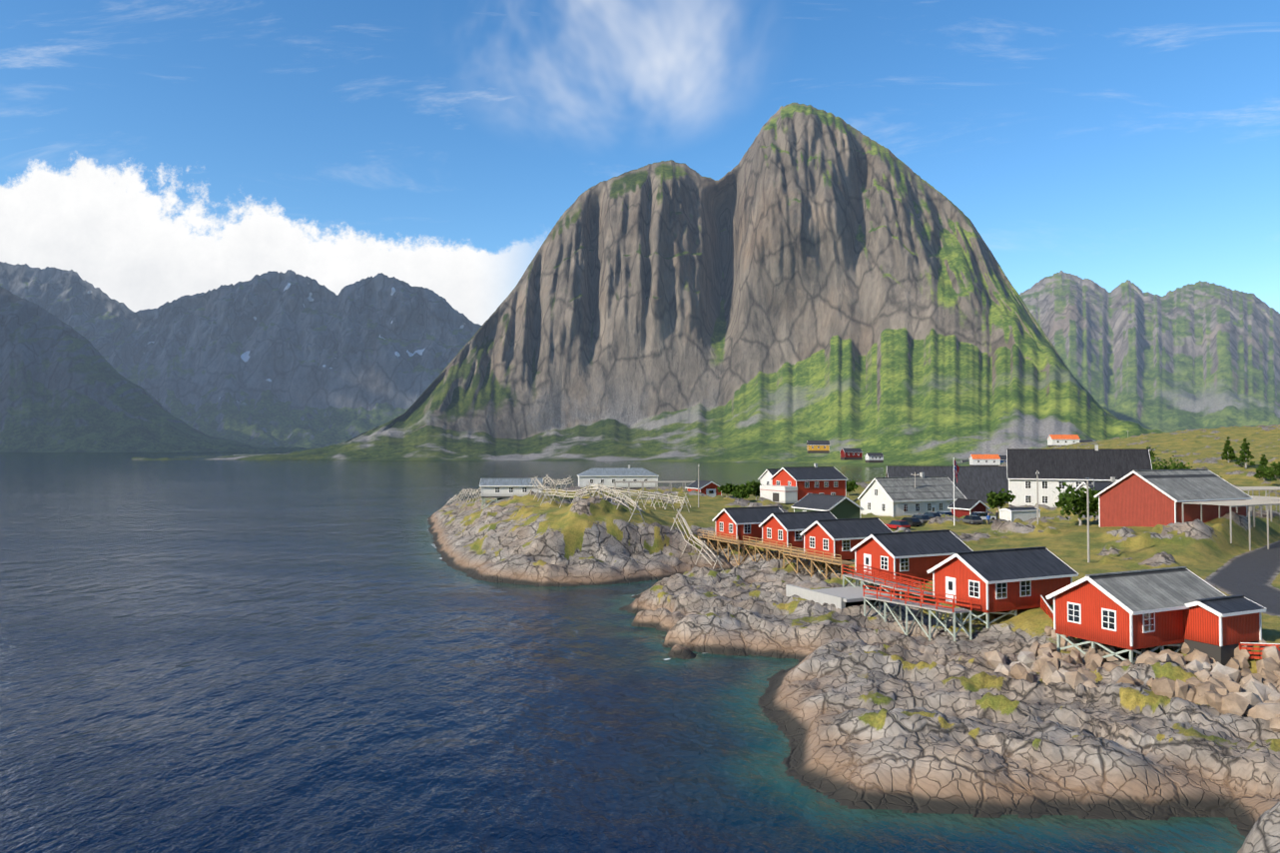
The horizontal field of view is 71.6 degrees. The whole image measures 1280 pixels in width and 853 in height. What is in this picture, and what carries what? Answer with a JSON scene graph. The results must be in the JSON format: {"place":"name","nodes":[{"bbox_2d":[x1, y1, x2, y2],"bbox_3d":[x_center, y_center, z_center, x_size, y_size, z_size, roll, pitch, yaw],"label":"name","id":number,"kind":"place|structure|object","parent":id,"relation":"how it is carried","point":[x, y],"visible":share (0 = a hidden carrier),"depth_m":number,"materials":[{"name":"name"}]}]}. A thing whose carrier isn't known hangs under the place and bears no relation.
{"place":"outdoors","nodes":[
{"label":"outdoors","id":0,"kind":"place"},
{"bbox_2d":[0,286,317,452],"bbox_3d":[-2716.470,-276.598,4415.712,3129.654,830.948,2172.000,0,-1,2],"label":"ridge terrain","id":1,"kind":"structure","parent":0,"point":[65,387],"depth_m":3685.66,"materials":[{"name":"grey stone"}]},
{"bbox_2d":[0,261,481,448],"bbox_3d":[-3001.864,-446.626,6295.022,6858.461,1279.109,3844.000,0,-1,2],"label":"mountain","id":2,"kind":"structure","parent":0,"point":[290,357],"depth_m":5408.71,"materials":[{"name":"grey stone"}]},
{"bbox_2d":[0,452,1246,852],"bbox_3d":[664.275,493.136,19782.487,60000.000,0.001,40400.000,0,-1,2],"label":"sea water","id":3,"kind":"structure","parent":0,"point":[264,656],"depth_m":61.40,"materials":[{"name":"blue liquid"}]},
{"bbox_2d":[0,0,1279,325],"label":"sky","id":4,"kind":"structure","parent":0,"point":[156,153],"materials":[{"name":"blue"}]},
{"bbox_2d":[131,102,1163,465],"bbox_3d":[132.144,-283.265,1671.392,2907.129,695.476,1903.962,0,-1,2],"label":"mountain terrain","id":5,"kind":"structure","parent":0,"point":[791,283],"depth_m":1509.07,"materials":[{"name":"grey stone"}]},
{"bbox_2d":[806,440,829,453],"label":"house","id":6,"kind":"structure","parent":5,"relation":"on","point":[818,446],"depth_m":853.53,"materials":[{"name":"yellow paint"}]},
{"bbox_2d":[839,448,862,460],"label":"house","id":7,"kind":"structure","parent":5,"relation":"on","point":[851,453],"depth_m":878.02,"materials":[{"name":"wood"}]},
{"bbox_2d":[864,452,883,462],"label":"house","id":8,"kind":"structure","parent":5,"relation":"on","point":[874,456],"depth_m":828.98,"materials":[{"name":"white paint"}]},
{"bbox_2d":[968,454,1000,466],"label":"house","id":9,"kind":"structure","parent":5,"relation":"on","point":[984,459],"depth_m":823.76,"materials":[{"name":"white paint"}]},
{"bbox_2d":[999,455,1006,463],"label":"house","id":10,"kind":"structure","parent":5,"relation":"on","point":[1002,458],"depth_m":846.90,"materials":[{"name":"blue paint"}]},
{"bbox_2d":[1047,434,1080,447],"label":"house","id":11,"kind":"structure","parent":5,"relation":"on","point":[1060,439],"depth_m":821.78,"materials":[{"name":"white paint"}]},
{"bbox_2d":[759,484,797,503],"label":"house annex","id":12,"kind":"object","parent":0,"point":[782,493],"depth_m":204.23,"materials":[{"name":"white paint"}]},
{"bbox_2d":[426,423,1279,852],"bbox_3d":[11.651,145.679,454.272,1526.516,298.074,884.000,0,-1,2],"label":"village ground","id":13,"kind":"structure","parent":0,"point":[872,709],"depth_m":66.21,"materials":[{"name":"grey stone"}]},
{"bbox_2d":[446,486,482,505],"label":"fish rack","id":14,"kind":"object","parent":13,"relation":"on","point":[458,497],"visible":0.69,"depth_m":221.28,"materials":[{"name":"grey wood"}]},
{"bbox_2d":[479,477,543,509],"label":"white boathouse","id":15,"kind":"object","parent":13,"relation":"on","point":[504,488],"visible":0.81,"depth_m":174.52,"materials":[{"name":"paint"}]},
{"bbox_2d":[529,475,555,502],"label":"fish rack","id":16,"kind":"object","parent":13,"relation":"on","point":[539,482],"visible":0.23,"depth_m":169.53,"materials":[{"name":"grey wood"}]},
{"bbox_2d":[543,474,574,489],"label":"fish rack","id":17,"kind":"object","parent":13,"relation":"on","point":[545,481],"visible":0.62,"depth_m":207.29,"materials":[{"name":"grey wood"}]},
{"bbox_2d":[564,498,612,502],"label":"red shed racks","id":18,"kind":"object","parent":13,"relation":"on","point":[608,499],"visible":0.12,"depth_m":160.91,"materials":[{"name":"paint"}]},
{"bbox_2d":[540,482,644,522],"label":"fish rack","id":19,"kind":"object","parent":13,"relation":"on","point":[599,487],"visible":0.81,"depth_m":138.72,"materials":[{"name":"brown wood"}]},
{"bbox_2d":[577,464,658,490],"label":"white building","id":20,"kind":"structure","parent":13,"relation":"on","point":[609,477],"depth_m":271.79,"materials":[{"name":"paint"}]},
{"bbox_2d":[587,481,689,512],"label":"fish rack","id":21,"kind":"object","parent":13,"relation":"on","point":[678,499],"visible":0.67,"depth_m":176.24,"materials":[{"name":"brown wood"}]},
{"bbox_2d":[614,490,690,509],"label":"fish rack","id":22,"kind":"object","parent":13,"relation":"on","point":[651,498],"visible":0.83,"depth_m":170.85,"materials":[{"name":"brown wood"}]},
{"bbox_2d":[615,480,694,493],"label":"fish drying rack","id":23,"kind":"object","parent":13,"relation":"on","point":[656,484],"visible":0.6,"depth_m":238.78,"materials":[{"name":"grey wood"}]},
{"bbox_2d":[669,508,723,570],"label":"fish rack","id":24,"kind":"object","parent":13,"relation":"on","point":[691,533],"visible":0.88,"depth_m":126.18,"materials":[{"name":"brown wood"}]},
{"bbox_2d":[697,463,699,507],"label":"utility pole","id":25,"kind":"object","parent":13,"relation":"on","point":[698,484],"visible":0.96,"depth_m":186.96,"materials":[{"name":"grey wood"}]},
{"bbox_2d":[684,480,721,497],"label":"house","id":26,"kind":"structure","parent":13,"relation":"on","point":[709,487],"depth_m":222.98,"materials":[{"name":"paint"}]},
{"bbox_2d":[697,529,753,565],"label":"timber deck","id":27,"kind":"object","parent":13,"relation":"on","point":[719,538],"visible":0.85,"depth_m":124.49,"materials":[{"name":"brown wood"}]},
{"bbox_2d":[716,483,735,495],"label":"bush","id":28,"kind":"object","parent":13,"relation":"on","point":[728,488],"visible":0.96,"depth_m":209.70,"materials":[{"name":"green plant"}]},
{"bbox_2d":[731,483,753,499],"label":"bush","id":29,"kind":"object","parent":13,"relation":"on","point":[743,490],"visible":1,"depth_m":204.71,"materials":[{"name":"green plant"}]},
{"bbox_2d":[711,506,783,551],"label":"cabin","id":30,"kind":"object","parent":13,"relation":"on","point":[740,522],"visible":0.71,"depth_m":128.08,"materials":[{"name":"red paint"}]},
{"bbox_2d":[744,479,761,500],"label":"tree","id":31,"kind":"object","parent":13,"relation":"on","point":[755,491],"visible":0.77,"depth_m":214.85,"materials":[{"name":"green plant"}]},
{"bbox_2d":[757,468,780,485],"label":"house","id":32,"kind":"structure","parent":13,"relation":"on","point":[766,476],"depth_m":216.05,"materials":[{"name":"white wood"}]},
{"bbox_2d":[742,535,803,562],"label":"timber deck","id":33,"kind":"object","parent":13,"relation":"on","point":[769,546],"visible":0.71,"depth_m":117.20,"materials":[{"name":"brown wood"}]},
{"bbox_2d":[758,510,837,560],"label":"cabin","id":34,"kind":"object","parent":13,"relation":"on","point":[786,527],"visible":0.5,"depth_m":118.74,"materials":[{"name":"red paint"}]},
{"bbox_2d":[769,463,847,504],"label":"house","id":35,"kind":"structure","parent":13,"relation":"on","point":[815,478],"depth_m":208.22,"materials":[{"name":"paint"}]},
{"bbox_2d":[782,545,855,579],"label":"timber deck","id":36,"kind":"object","parent":13,"relation":"on","point":[823,558],"visible":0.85,"depth_m":104.83,"materials":[{"name":"brown wood"}]},
{"bbox_2d":[790,493,863,519],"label":"green house","id":37,"kind":"structure","parent":13,"relation":"on","point":[840,506],"depth_m":146.76,"materials":[{"name":"paint"}]},
{"bbox_2d":[785,584,896,609],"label":"concrete pier","id":38,"kind":"structure","parent":13,"relation":"on","point":[839,597],"depth_m":86.31,"materials":[{"name":"grey concrete"}]},
{"bbox_2d":[799,517,892,573],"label":"cabin","id":39,"kind":"object","parent":13,"relation":"on","point":[842,536],"visible":0.79,"depth_m":107.07,"materials":[{"name":"red paint"}]},
{"bbox_2d":[845,479,857,495],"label":"tree","id":40,"kind":"object","parent":13,"relation":"on","point":[852,485],"visible":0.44,"depth_m":239.77,"materials":[{"name":"green plant"}]},
{"bbox_2d":[841,563,933,605],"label":"wooden deck","id":41,"kind":"structure","parent":13,"relation":"on","point":[863,578],"depth_m":87.07,"materials":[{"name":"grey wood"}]},
{"bbox_2d":[884,520,910,530],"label":"car","id":42,"kind":"object","parent":13,"relation":"on","point":[897,524],"visible":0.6,"depth_m":135.78,"materials":[{"name":"red paint"}]},
{"bbox_2d":[901,517,921,526],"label":"car","id":43,"kind":"object","parent":13,"relation":"on","point":[917,521],"visible":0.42,"depth_m":140.07,"materials":[{"name":"black paint"}]},
{"bbox_2d":[850,529,973,596],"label":"cabin","id":44,"kind":"object","parent":13,"relation":"on","point":[919,554],"visible":0.65,"depth_m":89.99,"materials":[{"name":"red paint"}]},
{"bbox_2d":[857,472,966,517],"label":"house","id":45,"kind":"structure","parent":13,"relation":"on","point":[893,496],"depth_m":165.21,"materials":[{"name":"paint"}]},
{"bbox_2d":[863,583,971,640],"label":"wooden deck","id":46,"kind":"structure","parent":13,"relation":"on","point":[921,605],"depth_m":74.78,"materials":[{"name":"grey wood"}]},
{"bbox_2d":[911,514,930,522],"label":"car","id":47,"kind":"object","parent":13,"relation":"on","point":[923,518],"visible":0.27,"depth_m":143.82,"materials":[{"name":"grey paint"}]},
{"bbox_2d":[923,512,941,518],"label":"car","id":48,"kind":"object","parent":13,"relation":"on","point":[932,514],"visible":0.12,"depth_m":147.87,"materials":[{"name":"black paint"}]},
{"bbox_2d":[937,511,953,515],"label":"car","id":49,"kind":"object","parent":13,"relation":"on","point":[946,512],"visible":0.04,"depth_m":151.98,"materials":[{"name":"blue paint"}]},
{"bbox_2d":[885,465,1008,503],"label":"dark hall roof","id":50,"kind":"structure","parent":13,"relation":"on","point":[976,482],"depth_m":212.02,"materials":[{"name":"metal"}]},
{"bbox_2d":[953,457,954,525],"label":"flagpole","id":51,"kind":"object","parent":13,"relation":"on","point":[954,490],"visible":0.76,"depth_m":139.07,"materials":[{"name":"white metal"}]},
{"bbox_2d":[954,460,959,482],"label":"flag","id":52,"kind":"object","parent":51,"relation":"attached to","point":[957,467],"visible":0.94,"depth_m":139.45,"materials":[{"name":"fabric"}]},
{"bbox_2d":[947,498,989,518],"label":"dark red shed","id":53,"kind":"structure","parent":13,"relation":"on","point":[964,506],"depth_m":156.48,"materials":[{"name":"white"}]},
{"bbox_2d":[959,515,983,524],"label":"car","id":54,"kind":"object","parent":13,"relation":"on","point":[970,519],"visible":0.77,"depth_m":139.78,"materials":[{"name":"grey paint"}]},
{"bbox_2d":[970,511,996,519],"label":"car","id":55,"kind":"object","parent":13,"relation":"on","point":[982,515],"visible":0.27,"depth_m":144.26,"materials":[{"name":"white paint"}]},
{"bbox_2d":[986,488,1015,511],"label":"tree","id":56,"kind":"object","parent":13,"relation":"on","point":[994,499],"visible":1,"depth_m":171.51,"materials":[{"name":"green plant"}]},
{"bbox_2d":[926,546,1078,628],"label":"cabin","id":57,"kind":"object","parent":13,"relation":"on","point":[995,580],"visible":0.81,"depth_m":73.78,"materials":[{"name":"red paint"}]},
{"bbox_2d":[999,507,1040,522],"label":"shed","id":58,"kind":"structure","parent":13,"relation":"on","point":[1013,513],"depth_m":150.30,"materials":[{"name":"paint"}]},
{"bbox_2d":[1035,470,1039,524],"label":"lamp post","id":59,"kind":"object","parent":13,"relation":"on","point":[1036,472],"visible":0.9,"depth_m":128.95,"materials":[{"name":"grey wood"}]},
{"bbox_2d":[1040,595,1068,637],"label":"red fence","id":60,"kind":"object","parent":13,"relation":"on","point":[1047,607],"visible":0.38,"depth_m":71.27,"materials":[{"name":"paint"}]},
{"bbox_2d":[1052,481,1101,525],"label":"tree","id":61,"kind":"object","parent":13,"relation":"on","point":[1075,501],"visible":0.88,"depth_m":134.52,"materials":[{"name":"green plant"}]},
{"bbox_2d":[1006,444,1152,507],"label":"house","id":62,"kind":"structure","parent":13,"relation":"on","point":[1055,467],"depth_m":183.41,"materials":[{"name":"paint"}]},
{"bbox_2d":[1081,480,1094,562],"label":"utility pole","id":63,"kind":"object","parent":13,"relation":"on","point":[1088,552],"visible":0.88,"depth_m":96.81,"materials":[{"name":"grey wood"}]},
{"bbox_2d":[1074,476,1115,502],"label":"white house","id":64,"kind":"structure","parent":13,"relation":"on","point":[1100,485],"depth_m":173.22,"materials":[{"name":"paint"}]},
{"bbox_2d":[984,625,1279,731],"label":"riprap boulders","id":65,"kind":"object","parent":13,"relation":"on","point":[1235,685],"visible":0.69,"depth_m":56.32,"materials":[{"name":"beige stone"}]},
{"bbox_2d":[1045,566,1226,663],"bbox_3d":[35.361,13.345,62.937,10.410,6.220,6.827,1,-2,-25],"label":"cabin","id":66,"kind":"object","parent":13,"relation":"on","point":[1130,611],"visible":0.88,"depth_m":60.55,"materials":[{"name":"red paint"}]},
{"bbox_2d":[1146,446,1157,460],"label":"bush","id":67,"kind":"object","parent":13,"relation":"on","point":[1150,453],"visible":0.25,"depth_m":418.41,"materials":[{"name":"green plant"}]},
{"bbox_2d":[1151,455,1182,469],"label":"bush","id":68,"kind":"object","parent":13,"relation":"on","point":[1160,466],"visible":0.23,"depth_m":210.57,"materials":[{"name":"green plant"}]},
{"bbox_2d":[1093,468,1252,527],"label":"red barn","id":69,"kind":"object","parent":13,"relation":"on","point":[1148,497],"visible":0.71,"depth_m":119.93,"materials":[{"name":"paint"}]},
{"bbox_2d":[1174,461,1195,469],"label":"bush","id":70,"kind":"object","parent":13,"relation":"on","point":[1183,466],"visible":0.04,"depth_m":213.14,"materials":[{"name":"green plant"}]},
{"bbox_2d":[1183,594,1267,665],"bbox_3d":[39.474,14.288,60.256,4.810,5.335,3.193,1,-2,-25],"label":"cabin annex","id":71,"kind":"object","parent":13,"relation":"on","point":[1219,629],"visible":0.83,"depth_m":59.22,"materials":[{"name":"red paint"}]},
{"bbox_2d":[1221,436,1237,462],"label":"tree","id":72,"kind":"object","parent":13,"relation":"on","point":[1228,453],"visible":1,"depth_m":325.05,"materials":[{"name":"green plant"}]},
{"bbox_2d":[1235,438,1256,468],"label":"tree","id":73,"kind":"object","parent":13,"relation":"on","point":[1243,451],"visible":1,"depth_m":303.03,"materials":[{"name":"green plant"}]},
{"bbox_2d":[1236,486,1279,511],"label":"fish rack","id":74,"kind":"object","parent":13,"relation":"on","point":[1265,488],"visible":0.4,"depth_m":170.44,"materials":[{"name":"grey wood"}]},
{"bbox_2d":[1239,641,1279,658],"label":"red fence","id":75,"kind":"object","parent":13,"relation":"on","point":[1277,645],"visible":0.46,"depth_m":58.29,"materials":[{"name":"paint"}]},
{"bbox_2d":[1253,454,1272,480],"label":"tree","id":76,"kind":"object","parent":13,"relation":"on","point":[1263,462],"visible":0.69,"depth_m":275.31,"materials":[{"name":"green plant"}]},
{"bbox_2d":[1250,495,1279,521],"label":"fish rack","id":77,"kind":"object","parent":13,"relation":"on","point":[1264,498],"visible":0.21,"depth_m":132.59,"materials":[{"name":"grey wood"}]},
{"bbox_2d":[1259,461,1279,481],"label":"bush","id":78,"kind":"object","parent":13,"relation":"on","point":[1270,470],"visible":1,"depth_m":261.14,"materials":[{"name":"green plant"}]},
{"bbox_2d":[1019,270,1279,432],"bbox_3d":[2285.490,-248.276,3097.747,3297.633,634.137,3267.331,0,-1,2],"label":"mountain range","id":79,"kind":"structure","parent":0,"point":[1201,354],"depth_m":2666.44,"materials":[{"name":"stone"}]},
{"bbox_2d":[1182,499,1279,550],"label":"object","id":80,"kind":"structure","parent":0,"point":[1245,502],"depth_m":112.92,"materials":[{"name":"grey wood"}]}
]}

